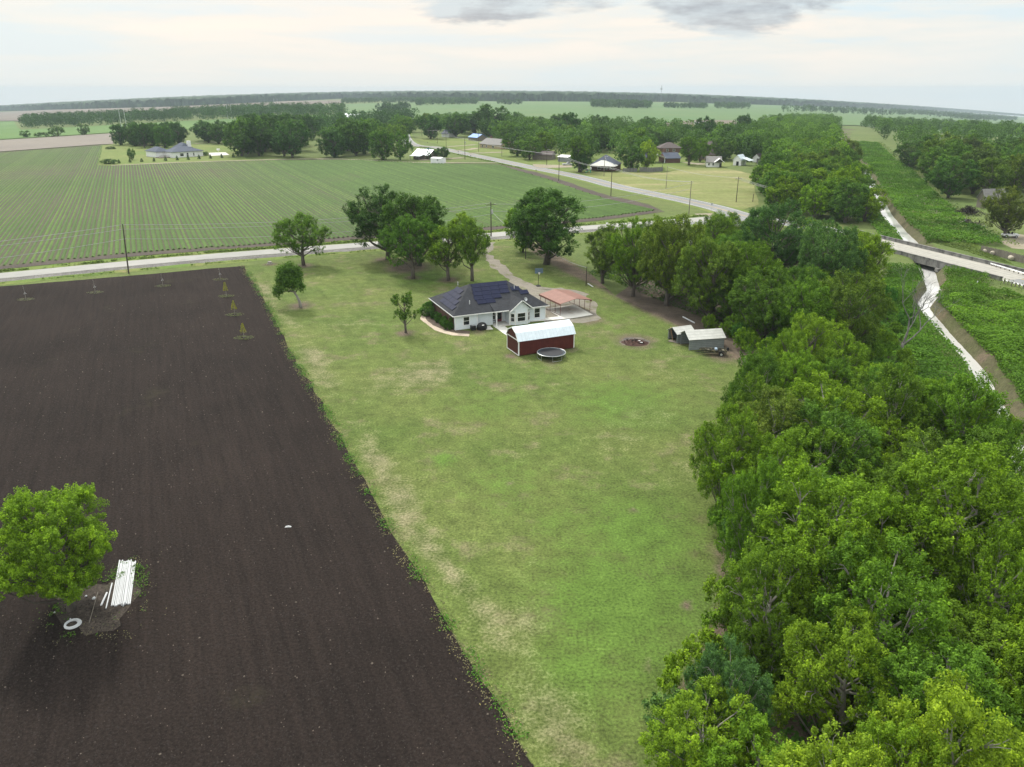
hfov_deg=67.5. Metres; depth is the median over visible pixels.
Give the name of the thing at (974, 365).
creek water
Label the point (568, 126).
broadleaf tree
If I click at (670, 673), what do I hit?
shrub
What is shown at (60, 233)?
power line
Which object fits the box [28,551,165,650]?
island weeds
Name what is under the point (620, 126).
village wood
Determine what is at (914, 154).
broadleaf tree
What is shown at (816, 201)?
broadleaf tree
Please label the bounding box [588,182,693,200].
power line
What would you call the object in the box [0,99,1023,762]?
ground
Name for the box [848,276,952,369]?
undergrowth
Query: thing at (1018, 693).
broadleaf tree
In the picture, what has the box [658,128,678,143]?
broadleaf tree
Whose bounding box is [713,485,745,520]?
shrub
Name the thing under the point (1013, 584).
broadleaf tree
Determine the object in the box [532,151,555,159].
long barn
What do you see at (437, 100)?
tree line
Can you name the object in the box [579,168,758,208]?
dry meadow
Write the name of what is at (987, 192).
gabled house
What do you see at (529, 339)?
lofted shed
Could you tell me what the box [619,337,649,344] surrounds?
fire ring
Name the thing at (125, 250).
utility pole
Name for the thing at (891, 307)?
shrub
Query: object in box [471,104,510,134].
broadleaf tree
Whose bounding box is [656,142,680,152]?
ranch house
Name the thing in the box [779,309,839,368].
broadleaf tree
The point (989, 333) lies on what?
vine cover
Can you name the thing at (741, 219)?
road junction
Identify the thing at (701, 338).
metal shed
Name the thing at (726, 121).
brown field
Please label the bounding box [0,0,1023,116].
sky
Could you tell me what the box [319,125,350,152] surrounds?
broadleaf tree
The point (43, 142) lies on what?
fallow field
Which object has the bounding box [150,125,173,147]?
broadleaf tree
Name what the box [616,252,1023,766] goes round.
woodland floor
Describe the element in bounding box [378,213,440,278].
broadleaf tree
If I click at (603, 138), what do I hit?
broadleaf tree
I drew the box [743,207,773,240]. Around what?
broadleaf tree
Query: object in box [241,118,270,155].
broadleaf tree
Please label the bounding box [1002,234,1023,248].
bare yard
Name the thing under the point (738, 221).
broadleaf tree
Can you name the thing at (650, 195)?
edge line
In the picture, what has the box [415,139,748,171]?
village yards
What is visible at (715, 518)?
shrub
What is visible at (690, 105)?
tree line
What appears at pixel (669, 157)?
ranch house
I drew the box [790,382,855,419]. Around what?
broadleaf tree
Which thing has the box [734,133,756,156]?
broadleaf tree
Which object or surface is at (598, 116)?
broadleaf tree
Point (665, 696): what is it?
shrub
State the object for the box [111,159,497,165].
farm track
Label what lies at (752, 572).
broadleaf tree
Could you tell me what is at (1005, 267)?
guardrail
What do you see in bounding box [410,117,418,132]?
broadleaf tree
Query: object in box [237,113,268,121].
broadleaf tree
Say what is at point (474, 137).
bungalow
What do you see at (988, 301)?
tall grass
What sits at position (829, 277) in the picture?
broadleaf tree
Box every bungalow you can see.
[441,130,454,136]
[468,133,487,140]
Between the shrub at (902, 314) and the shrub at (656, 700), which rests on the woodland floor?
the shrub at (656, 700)
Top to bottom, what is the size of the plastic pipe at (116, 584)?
0.104 m
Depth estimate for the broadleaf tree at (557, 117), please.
692.82 m
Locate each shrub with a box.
[100,158,118,163]
[419,301,434,315]
[430,310,439,318]
[434,313,442,322]
[439,316,446,325]
[441,317,453,329]
[641,685,724,766]
[656,625,745,700]
[661,689,711,741]
[701,313,718,328]
[701,586,776,659]
[702,561,773,625]
[706,628,756,678]
[707,504,743,545]
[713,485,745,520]
[718,314,744,337]
[721,514,767,562]
[730,322,752,343]
[733,326,761,351]
[741,312,760,331]
[762,333,776,348]
[768,324,785,335]
[851,346,875,359]
[853,318,884,337]
[861,280,875,297]
[869,338,896,358]
[876,285,897,301]
[876,295,898,312]
[877,328,898,347]
[887,320,902,333]
[896,347,915,361]
[898,309,916,326]
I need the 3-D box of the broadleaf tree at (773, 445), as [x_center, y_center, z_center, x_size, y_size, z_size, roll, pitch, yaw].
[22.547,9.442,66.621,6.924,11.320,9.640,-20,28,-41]
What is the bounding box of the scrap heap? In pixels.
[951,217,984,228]
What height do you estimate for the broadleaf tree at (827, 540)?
12.716 m
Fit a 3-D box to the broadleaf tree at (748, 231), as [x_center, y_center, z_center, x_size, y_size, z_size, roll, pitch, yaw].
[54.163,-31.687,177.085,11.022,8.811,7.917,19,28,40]
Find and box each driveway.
[209,152,228,155]
[533,164,571,167]
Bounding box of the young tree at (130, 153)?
[126,148,135,159]
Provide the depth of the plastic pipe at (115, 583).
62.74 m
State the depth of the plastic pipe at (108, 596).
61.32 m
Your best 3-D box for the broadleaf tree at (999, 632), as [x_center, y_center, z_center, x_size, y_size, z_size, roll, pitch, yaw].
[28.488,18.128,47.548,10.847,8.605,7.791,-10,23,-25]
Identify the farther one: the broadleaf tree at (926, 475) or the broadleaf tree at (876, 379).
the broadleaf tree at (876, 379)
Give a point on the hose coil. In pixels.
(79, 621)
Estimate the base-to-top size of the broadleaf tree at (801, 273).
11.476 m
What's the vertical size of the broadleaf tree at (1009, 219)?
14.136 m
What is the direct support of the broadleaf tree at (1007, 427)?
on the woodland floor
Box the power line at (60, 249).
[2,239,122,257]
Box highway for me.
[405,134,1023,284]
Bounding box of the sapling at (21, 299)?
[17,286,34,300]
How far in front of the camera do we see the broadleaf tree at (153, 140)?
554.64 m
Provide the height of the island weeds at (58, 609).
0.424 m
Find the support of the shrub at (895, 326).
on the woodland floor
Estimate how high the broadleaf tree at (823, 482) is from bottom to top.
10.390 m
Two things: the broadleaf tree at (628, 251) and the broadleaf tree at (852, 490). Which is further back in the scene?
the broadleaf tree at (628, 251)
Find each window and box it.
[463,316,469,325]
[510,313,514,321]
[517,312,525,321]
[534,308,539,317]
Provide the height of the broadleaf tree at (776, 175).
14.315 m
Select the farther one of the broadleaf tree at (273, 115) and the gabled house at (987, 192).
the broadleaf tree at (273, 115)
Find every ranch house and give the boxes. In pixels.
[429,280,548,329]
[479,136,515,148]
[590,155,621,170]
[644,149,680,162]
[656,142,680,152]
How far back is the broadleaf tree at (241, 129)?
476.57 m
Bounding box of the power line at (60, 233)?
[5,225,118,240]
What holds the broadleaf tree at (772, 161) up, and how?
on the ground at (966, 341)
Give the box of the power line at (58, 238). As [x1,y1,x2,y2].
[0,229,121,245]
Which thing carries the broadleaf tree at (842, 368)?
on the woodland floor
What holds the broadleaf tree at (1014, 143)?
on the ground at (966, 341)
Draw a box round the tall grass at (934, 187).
[856,140,1019,245]
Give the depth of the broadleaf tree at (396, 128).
546.53 m
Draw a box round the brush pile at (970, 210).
[953,205,988,216]
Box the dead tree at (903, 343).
[895,265,960,348]
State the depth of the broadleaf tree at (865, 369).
90.88 m
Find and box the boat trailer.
[696,351,726,356]
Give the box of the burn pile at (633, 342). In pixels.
[621,339,648,345]
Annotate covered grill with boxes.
[477,322,486,330]
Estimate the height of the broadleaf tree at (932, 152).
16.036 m
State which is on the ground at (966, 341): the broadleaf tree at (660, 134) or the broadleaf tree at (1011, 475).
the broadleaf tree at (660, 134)
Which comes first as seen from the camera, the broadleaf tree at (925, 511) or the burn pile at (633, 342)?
the broadleaf tree at (925, 511)
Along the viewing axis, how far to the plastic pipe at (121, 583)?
62.97 m
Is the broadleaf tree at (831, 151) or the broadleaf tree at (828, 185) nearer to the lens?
the broadleaf tree at (828, 185)
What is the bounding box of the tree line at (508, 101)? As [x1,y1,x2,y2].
[497,99,522,104]
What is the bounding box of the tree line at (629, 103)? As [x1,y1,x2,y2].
[589,98,652,108]
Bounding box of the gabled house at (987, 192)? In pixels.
[976,188,1005,207]
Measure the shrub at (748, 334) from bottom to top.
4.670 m
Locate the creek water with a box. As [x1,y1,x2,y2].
[848,143,1023,468]
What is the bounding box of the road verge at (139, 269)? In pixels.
[0,224,692,284]
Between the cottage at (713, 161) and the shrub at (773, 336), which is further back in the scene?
the cottage at (713, 161)
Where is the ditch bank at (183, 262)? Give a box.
[0,224,681,281]
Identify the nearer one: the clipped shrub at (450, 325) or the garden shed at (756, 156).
the clipped shrub at (450, 325)
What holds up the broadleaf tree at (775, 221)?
on the woodland floor
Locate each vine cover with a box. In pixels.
[854,140,1002,243]
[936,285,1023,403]
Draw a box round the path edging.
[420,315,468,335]
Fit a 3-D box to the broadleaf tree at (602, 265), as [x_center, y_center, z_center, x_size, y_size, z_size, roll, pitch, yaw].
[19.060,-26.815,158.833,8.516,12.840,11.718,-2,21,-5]
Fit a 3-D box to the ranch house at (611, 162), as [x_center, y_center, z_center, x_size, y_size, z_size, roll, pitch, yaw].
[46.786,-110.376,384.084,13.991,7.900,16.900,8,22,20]
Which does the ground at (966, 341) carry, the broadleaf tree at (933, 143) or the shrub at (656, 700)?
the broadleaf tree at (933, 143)
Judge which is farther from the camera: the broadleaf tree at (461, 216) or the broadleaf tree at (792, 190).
the broadleaf tree at (792, 190)
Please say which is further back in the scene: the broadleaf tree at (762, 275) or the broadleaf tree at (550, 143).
the broadleaf tree at (550, 143)
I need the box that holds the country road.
[0,217,708,277]
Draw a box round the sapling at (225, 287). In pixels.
[218,282,233,297]
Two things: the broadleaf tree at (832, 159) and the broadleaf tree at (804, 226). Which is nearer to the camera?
the broadleaf tree at (804, 226)
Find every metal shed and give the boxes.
[667,325,693,342]
[680,328,725,349]
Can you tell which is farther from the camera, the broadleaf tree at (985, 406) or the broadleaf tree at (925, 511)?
the broadleaf tree at (985, 406)
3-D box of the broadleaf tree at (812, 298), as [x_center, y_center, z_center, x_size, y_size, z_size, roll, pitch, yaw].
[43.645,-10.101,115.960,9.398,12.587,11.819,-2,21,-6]
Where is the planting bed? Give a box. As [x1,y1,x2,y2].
[426,315,469,333]
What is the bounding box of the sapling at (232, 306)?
[227,301,241,315]
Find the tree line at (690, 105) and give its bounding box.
[663,102,707,107]
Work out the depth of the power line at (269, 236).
178.87 m
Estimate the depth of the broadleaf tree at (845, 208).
229.91 m
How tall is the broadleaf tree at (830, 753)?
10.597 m
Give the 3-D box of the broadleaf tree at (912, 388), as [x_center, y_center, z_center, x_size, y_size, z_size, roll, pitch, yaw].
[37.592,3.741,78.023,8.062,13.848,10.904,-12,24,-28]
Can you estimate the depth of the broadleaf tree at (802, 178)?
256.37 m
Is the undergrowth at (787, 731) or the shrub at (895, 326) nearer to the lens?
the undergrowth at (787, 731)
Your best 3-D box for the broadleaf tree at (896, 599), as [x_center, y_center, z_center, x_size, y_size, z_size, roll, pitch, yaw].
[23.175,15.773,48.020,8.976,12.983,11.289,-2,21,-6]
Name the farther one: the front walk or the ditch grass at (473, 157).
the ditch grass at (473, 157)
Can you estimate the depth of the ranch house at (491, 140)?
526.68 m
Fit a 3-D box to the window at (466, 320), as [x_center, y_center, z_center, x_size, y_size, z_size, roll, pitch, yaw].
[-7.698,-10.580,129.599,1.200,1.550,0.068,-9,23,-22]
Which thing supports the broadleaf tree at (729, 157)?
on the village yards at (504, 153)
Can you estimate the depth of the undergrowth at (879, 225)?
222.45 m
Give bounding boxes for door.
[497,312,501,321]
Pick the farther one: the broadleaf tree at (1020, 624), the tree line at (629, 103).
the tree line at (629, 103)
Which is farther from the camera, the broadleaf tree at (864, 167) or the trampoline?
the broadleaf tree at (864, 167)
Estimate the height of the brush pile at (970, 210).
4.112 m
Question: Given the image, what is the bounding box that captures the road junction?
[683,213,744,224]
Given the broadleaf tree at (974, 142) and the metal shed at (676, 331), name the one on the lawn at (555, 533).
the metal shed at (676, 331)
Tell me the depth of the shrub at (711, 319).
128.67 m
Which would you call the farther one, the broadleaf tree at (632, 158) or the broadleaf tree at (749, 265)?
the broadleaf tree at (632, 158)
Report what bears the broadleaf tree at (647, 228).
on the woodland floor
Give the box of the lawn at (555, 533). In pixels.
[245,241,742,766]
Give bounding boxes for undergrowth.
[584,256,847,348]
[730,378,1005,765]
[741,353,954,381]
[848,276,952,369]
[864,208,903,238]
[880,262,1010,457]
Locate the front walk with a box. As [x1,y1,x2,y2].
[493,325,507,334]
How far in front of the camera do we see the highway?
317.50 m
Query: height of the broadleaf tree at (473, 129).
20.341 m
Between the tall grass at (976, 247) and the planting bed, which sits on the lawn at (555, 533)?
the planting bed
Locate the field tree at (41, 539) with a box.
[0,482,117,612]
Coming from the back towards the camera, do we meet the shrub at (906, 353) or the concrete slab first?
the concrete slab
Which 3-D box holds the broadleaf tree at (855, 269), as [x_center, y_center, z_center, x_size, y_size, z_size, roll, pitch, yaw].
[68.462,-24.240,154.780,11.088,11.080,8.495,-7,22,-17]
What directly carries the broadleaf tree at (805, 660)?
on the woodland floor
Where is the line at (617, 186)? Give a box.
[412,144,1023,279]
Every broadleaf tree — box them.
[19,130,29,136]
[47,126,65,135]
[76,123,89,134]
[109,123,126,144]
[123,126,142,145]
[125,122,143,143]
[131,123,152,147]
[140,122,156,145]
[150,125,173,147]
[158,121,176,132]
[161,126,178,145]
[167,121,189,142]
[189,119,210,140]
[198,124,213,141]
[207,124,227,143]
[212,120,226,139]
[221,119,260,155]
[230,116,256,153]
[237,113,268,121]
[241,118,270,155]
[242,112,259,118]
[246,115,277,151]
[254,115,271,124]
[261,122,297,155]
[267,112,283,120]
[270,120,309,157]
[271,211,331,265]
[278,112,304,122]
[280,118,314,150]
[288,113,306,120]
[300,113,320,138]
[314,127,350,156]
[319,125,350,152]
[331,119,361,150]
[333,116,354,125]
[338,119,374,155]
[341,183,428,259]
[351,119,379,153]
[366,118,382,128]
[368,128,391,159]
[376,192,447,265]
[377,123,401,143]
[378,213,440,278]
[386,131,413,159]
[389,124,407,141]
[390,290,419,332]
[393,116,415,134]
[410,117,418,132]
[415,114,444,138]
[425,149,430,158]
[425,222,467,280]
[433,147,449,156]
[442,112,470,136]
[447,210,476,240]
[449,217,490,280]
[458,111,479,133]
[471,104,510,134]
[483,117,496,135]
[494,120,514,138]
[501,131,533,155]
[503,205,539,251]
[508,126,532,143]
[508,186,587,264]
[515,136,543,159]
[535,130,557,150]
[550,115,563,120]
[558,112,581,129]
[560,124,574,142]
[568,135,590,171]
[570,147,593,171]
[583,223,623,283]
[588,124,610,151]
[590,114,607,122]
[601,131,616,149]
[603,216,667,296]
[617,145,645,168]
[625,127,648,151]
[630,118,654,130]
[634,212,707,305]
[636,140,660,166]
[637,674,772,766]
[640,213,678,253]
[644,129,665,145]
[645,242,683,294]
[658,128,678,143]
[670,233,748,315]
[677,136,703,164]
[682,631,775,746]
[687,214,737,251]
[688,401,766,506]
[689,254,740,310]
[692,707,811,766]
[693,138,711,161]
[694,116,716,138]
[703,210,739,238]
[709,278,762,321]
[711,138,739,160]
[712,431,821,525]
[713,452,795,587]
[714,371,788,441]
[715,234,741,245]
[716,138,730,158]
[716,542,828,686]
[717,242,783,314]
[718,218,744,229]
[718,230,769,258]
[720,346,779,429]
[720,384,815,473]
[727,265,801,339]
[733,238,772,267]
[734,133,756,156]
[734,226,770,244]
[736,113,751,125]
[737,347,793,398]
[739,197,823,270]
[741,454,895,626]
[741,464,844,578]
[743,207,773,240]
[748,165,772,192]
[749,131,782,153]
[754,168,788,186]
[755,422,871,481]
[756,172,772,201]
[756,327,807,381]
[758,151,788,170]
[760,264,796,303]
[760,717,886,766]
[761,160,786,177]
[762,137,784,155]
[763,168,798,208]
[764,214,781,235]
[765,175,804,209]
[766,369,893,460]
[768,501,884,661]
[769,597,914,752]
[771,168,794,202]
[772,274,836,337]
[774,348,824,388]
[778,393,883,485]
[779,266,834,310]
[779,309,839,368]
[780,217,824,252]
[781,264,827,315]
[784,158,807,172]
[786,169,813,208]
[787,145,809,162]
[789,150,808,161]
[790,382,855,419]
[792,151,822,161]
[792,355,856,410]
[793,312,848,351]
[795,234,836,267]
[796,216,868,291]
[797,184,832,218]
[799,166,827,179]
[800,177,846,215]
[802,159,829,179]
[806,528,952,708]
[812,167,836,184]
[815,328,871,384]
[820,268,892,352]
[821,136,838,146]
[821,146,844,159]
[822,161,843,171]
[823,154,853,169]
[823,483,930,557]
[824,239,880,287]
[825,187,854,214]
[827,175,856,202]
[828,178,869,222]
[832,150,857,160]
[832,356,936,467]
[833,166,863,182]
[835,148,862,160]
[837,138,863,161]
[837,414,939,475]
[839,362,893,386]
[840,459,907,496]
[843,710,962,766]
[845,231,895,284]
[846,160,864,174]
[849,160,874,187]
[850,174,883,193]
[850,484,959,626]
[852,362,906,444]
[854,191,890,220]
[855,185,887,215]
[856,635,1023,766]
[865,447,1017,553]
[867,666,1023,766]
[873,438,1023,617]
[879,427,991,484]
[888,362,927,414]
[888,598,1023,728]
[892,139,924,166]
[897,376,958,431]
[900,367,1014,453]
[904,141,931,167]
[909,143,930,170]
[915,138,949,173]
[918,146,955,182]
[920,134,940,142]
[923,156,980,197]
[929,155,956,171]
[930,131,960,145]
[930,383,982,444]
[935,150,976,187]
[935,387,1022,460]
[936,424,1023,523]
[942,517,1023,662]
[943,140,972,156]
[944,138,973,151]
[952,471,1021,575]
[954,685,1023,760]
[955,147,1006,193]
[959,414,1023,473]
[962,137,985,150]
[964,133,990,146]
[969,157,1015,188]
[979,185,1023,236]
[988,510,1023,564]
[988,593,1023,667]
[993,629,1023,739]
[994,138,1023,154]
[994,552,1023,615]
[996,156,1023,188]
[1004,153,1023,191]
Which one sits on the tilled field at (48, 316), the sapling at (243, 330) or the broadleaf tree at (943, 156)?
the sapling at (243, 330)
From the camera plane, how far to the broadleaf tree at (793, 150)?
367.06 m
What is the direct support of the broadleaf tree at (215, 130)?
on the ground at (966, 341)
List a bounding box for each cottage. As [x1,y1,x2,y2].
[410,148,436,158]
[705,156,724,166]
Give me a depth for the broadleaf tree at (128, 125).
567.15 m
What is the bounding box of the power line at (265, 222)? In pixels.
[159,203,486,224]
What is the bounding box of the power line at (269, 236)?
[188,214,489,238]
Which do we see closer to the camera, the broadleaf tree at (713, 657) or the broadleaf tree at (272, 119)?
the broadleaf tree at (713, 657)
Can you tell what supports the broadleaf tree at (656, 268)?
on the woodland floor
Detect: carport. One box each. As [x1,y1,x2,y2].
[539,289,591,314]
[557,155,570,161]
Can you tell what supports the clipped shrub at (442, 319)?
on the planting bed
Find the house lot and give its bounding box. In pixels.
[98,142,252,165]
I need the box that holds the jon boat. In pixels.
[699,347,728,352]
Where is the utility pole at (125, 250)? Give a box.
[122,224,128,273]
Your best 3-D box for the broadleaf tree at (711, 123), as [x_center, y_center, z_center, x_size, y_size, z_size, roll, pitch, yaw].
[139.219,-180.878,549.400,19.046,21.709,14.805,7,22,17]
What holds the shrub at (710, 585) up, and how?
on the woodland floor
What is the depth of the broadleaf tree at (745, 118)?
638.65 m
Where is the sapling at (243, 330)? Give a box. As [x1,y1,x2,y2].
[233,323,253,339]
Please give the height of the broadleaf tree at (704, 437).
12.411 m
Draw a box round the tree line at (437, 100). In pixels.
[415,96,480,104]
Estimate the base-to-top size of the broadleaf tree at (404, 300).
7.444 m
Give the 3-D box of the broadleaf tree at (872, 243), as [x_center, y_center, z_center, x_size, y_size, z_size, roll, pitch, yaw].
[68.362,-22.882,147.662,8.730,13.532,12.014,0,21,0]
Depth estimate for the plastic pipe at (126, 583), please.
62.69 m
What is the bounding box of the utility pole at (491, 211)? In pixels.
[490,202,494,235]
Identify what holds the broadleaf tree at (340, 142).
on the ground at (966, 341)
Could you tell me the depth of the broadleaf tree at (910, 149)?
388.81 m
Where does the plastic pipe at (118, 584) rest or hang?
on the soil patch
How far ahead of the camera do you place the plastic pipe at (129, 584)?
62.70 m
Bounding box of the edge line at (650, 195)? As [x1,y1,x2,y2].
[458,153,1020,283]
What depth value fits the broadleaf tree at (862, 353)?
97.95 m
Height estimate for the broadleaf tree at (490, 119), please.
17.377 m
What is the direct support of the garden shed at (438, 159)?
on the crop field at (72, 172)
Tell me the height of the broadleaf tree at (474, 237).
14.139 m
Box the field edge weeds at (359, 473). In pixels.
[245,271,529,766]
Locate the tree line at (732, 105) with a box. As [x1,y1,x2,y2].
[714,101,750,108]
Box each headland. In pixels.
[0,211,654,268]
[508,167,657,209]
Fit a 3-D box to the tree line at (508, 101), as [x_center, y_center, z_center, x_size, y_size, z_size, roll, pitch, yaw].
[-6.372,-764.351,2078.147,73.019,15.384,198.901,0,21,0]
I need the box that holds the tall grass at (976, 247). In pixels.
[926,227,1012,264]
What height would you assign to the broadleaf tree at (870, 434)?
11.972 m
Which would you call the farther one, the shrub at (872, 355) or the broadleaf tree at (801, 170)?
the broadleaf tree at (801, 170)
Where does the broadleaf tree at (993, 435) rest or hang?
on the woodland floor
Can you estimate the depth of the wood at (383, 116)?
815.72 m
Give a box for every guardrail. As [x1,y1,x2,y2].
[990,262,1023,274]
[1003,280,1023,287]
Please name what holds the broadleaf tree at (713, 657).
on the woodland floor
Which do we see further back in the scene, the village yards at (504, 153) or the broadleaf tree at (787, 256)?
the village yards at (504, 153)
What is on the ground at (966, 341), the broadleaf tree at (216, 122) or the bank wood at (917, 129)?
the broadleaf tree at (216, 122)
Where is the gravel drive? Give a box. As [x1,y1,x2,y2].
[485,242,600,322]
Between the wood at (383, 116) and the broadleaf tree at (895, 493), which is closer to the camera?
the broadleaf tree at (895, 493)
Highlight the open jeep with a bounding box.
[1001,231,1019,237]
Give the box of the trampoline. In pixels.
[537,347,565,361]
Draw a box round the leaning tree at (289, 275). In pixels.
[270,260,306,307]
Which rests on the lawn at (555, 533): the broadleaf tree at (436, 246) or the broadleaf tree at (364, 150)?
the broadleaf tree at (436, 246)
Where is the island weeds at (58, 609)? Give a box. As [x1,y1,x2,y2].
[39,555,149,641]
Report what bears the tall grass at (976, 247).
on the ground at (966, 341)
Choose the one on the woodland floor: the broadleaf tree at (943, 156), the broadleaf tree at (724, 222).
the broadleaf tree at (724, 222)
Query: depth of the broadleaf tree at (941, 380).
81.12 m
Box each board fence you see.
[623,168,636,171]
[639,163,662,171]
[981,246,1023,262]
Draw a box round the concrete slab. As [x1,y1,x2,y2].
[530,305,592,321]
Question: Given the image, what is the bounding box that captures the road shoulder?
[403,133,847,230]
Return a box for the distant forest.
[0,90,1023,115]
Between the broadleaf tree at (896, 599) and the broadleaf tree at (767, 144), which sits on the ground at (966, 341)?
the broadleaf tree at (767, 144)
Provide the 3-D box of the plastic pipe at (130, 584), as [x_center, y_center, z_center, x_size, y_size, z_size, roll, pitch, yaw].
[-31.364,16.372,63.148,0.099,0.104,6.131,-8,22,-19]
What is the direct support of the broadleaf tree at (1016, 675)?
on the woodland floor
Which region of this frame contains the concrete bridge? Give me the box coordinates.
[844,230,1023,280]
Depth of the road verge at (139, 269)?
177.03 m
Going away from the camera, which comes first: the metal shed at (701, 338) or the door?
the metal shed at (701, 338)
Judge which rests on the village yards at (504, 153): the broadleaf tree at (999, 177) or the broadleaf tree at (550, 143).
the broadleaf tree at (550, 143)
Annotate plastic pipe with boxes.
[105,583,112,608]
[111,560,119,605]
[113,561,121,605]
[114,560,122,605]
[116,561,124,605]
[118,561,125,604]
[119,561,126,604]
[121,560,128,603]
[123,561,129,604]
[124,559,131,602]
[126,561,132,603]
[128,562,134,604]
[129,561,135,603]
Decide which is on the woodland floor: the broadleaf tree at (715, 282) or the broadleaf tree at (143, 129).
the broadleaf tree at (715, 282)
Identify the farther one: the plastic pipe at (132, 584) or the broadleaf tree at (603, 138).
the broadleaf tree at (603, 138)
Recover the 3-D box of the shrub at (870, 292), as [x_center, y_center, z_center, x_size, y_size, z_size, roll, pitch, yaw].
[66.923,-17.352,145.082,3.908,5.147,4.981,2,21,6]
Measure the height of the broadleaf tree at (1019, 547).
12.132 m
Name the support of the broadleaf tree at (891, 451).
on the woodland floor
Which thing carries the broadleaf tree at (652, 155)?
on the village yards at (504, 153)
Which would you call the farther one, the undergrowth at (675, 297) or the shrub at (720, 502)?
the undergrowth at (675, 297)
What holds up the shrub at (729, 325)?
on the woodland floor
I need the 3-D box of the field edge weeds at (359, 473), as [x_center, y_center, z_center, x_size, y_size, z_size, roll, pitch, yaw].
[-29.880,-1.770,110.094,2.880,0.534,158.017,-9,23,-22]
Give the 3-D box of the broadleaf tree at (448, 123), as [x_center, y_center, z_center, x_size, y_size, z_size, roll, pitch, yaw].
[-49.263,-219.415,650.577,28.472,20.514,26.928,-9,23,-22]
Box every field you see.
[0,100,341,120]
[0,114,334,138]
[0,133,112,150]
[0,145,664,265]
[0,266,533,766]
[345,101,1023,137]
[666,120,736,124]
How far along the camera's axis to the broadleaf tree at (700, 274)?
131.25 m
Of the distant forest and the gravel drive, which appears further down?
the gravel drive
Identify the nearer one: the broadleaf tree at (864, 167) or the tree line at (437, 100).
the broadleaf tree at (864, 167)
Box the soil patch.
[55,568,140,635]
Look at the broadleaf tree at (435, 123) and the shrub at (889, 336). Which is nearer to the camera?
the shrub at (889, 336)
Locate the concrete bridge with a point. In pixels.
(938, 259)
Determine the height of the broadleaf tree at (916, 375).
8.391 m
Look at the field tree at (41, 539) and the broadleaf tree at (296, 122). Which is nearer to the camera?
the field tree at (41, 539)
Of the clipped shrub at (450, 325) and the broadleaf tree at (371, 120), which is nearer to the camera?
the clipped shrub at (450, 325)
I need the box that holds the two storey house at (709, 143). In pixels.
[698,141,716,159]
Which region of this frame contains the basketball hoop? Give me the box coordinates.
[535,268,542,286]
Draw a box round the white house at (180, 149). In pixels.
[144,141,203,157]
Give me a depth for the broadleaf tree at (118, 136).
566.13 m
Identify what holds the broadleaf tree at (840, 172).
on the ground at (966, 341)
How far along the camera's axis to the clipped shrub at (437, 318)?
133.42 m
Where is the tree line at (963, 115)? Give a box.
[781,104,1017,120]
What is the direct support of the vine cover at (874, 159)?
on the ground at (966, 341)
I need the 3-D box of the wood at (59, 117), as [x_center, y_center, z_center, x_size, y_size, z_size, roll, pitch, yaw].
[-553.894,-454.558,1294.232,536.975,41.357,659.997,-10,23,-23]
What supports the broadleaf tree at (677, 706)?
on the woodland floor
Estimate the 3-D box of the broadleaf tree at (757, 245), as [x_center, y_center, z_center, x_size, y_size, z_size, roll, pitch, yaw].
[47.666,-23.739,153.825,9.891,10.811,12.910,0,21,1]
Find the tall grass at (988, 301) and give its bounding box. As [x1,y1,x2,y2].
[940,265,1023,398]
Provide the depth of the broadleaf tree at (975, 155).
291.70 m
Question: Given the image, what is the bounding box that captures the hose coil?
[64,618,81,629]
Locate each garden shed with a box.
[431,157,445,162]
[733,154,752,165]
[752,153,761,161]
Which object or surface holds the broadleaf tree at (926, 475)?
on the woodland floor
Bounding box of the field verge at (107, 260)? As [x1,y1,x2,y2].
[0,215,708,272]
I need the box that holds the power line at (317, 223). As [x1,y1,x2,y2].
[175,206,490,228]
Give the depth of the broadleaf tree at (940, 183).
281.53 m
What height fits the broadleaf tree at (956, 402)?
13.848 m
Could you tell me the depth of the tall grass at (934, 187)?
260.03 m
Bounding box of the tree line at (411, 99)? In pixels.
[341,96,432,103]
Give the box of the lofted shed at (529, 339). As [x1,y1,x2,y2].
[506,319,575,355]
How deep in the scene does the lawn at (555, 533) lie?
81.42 m
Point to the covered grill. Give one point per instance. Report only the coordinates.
(481, 326)
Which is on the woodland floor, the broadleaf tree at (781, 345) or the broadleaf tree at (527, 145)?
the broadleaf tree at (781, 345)
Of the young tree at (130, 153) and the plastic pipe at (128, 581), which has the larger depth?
the young tree at (130, 153)
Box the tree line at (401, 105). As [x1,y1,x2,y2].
[375,101,410,111]
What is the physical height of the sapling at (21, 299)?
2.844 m
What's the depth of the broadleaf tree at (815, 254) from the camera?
159.78 m
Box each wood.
[17,101,348,127]
[291,107,418,131]
[413,110,769,161]
[745,112,853,165]
[860,114,1023,150]
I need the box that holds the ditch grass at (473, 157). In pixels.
[403,145,523,168]

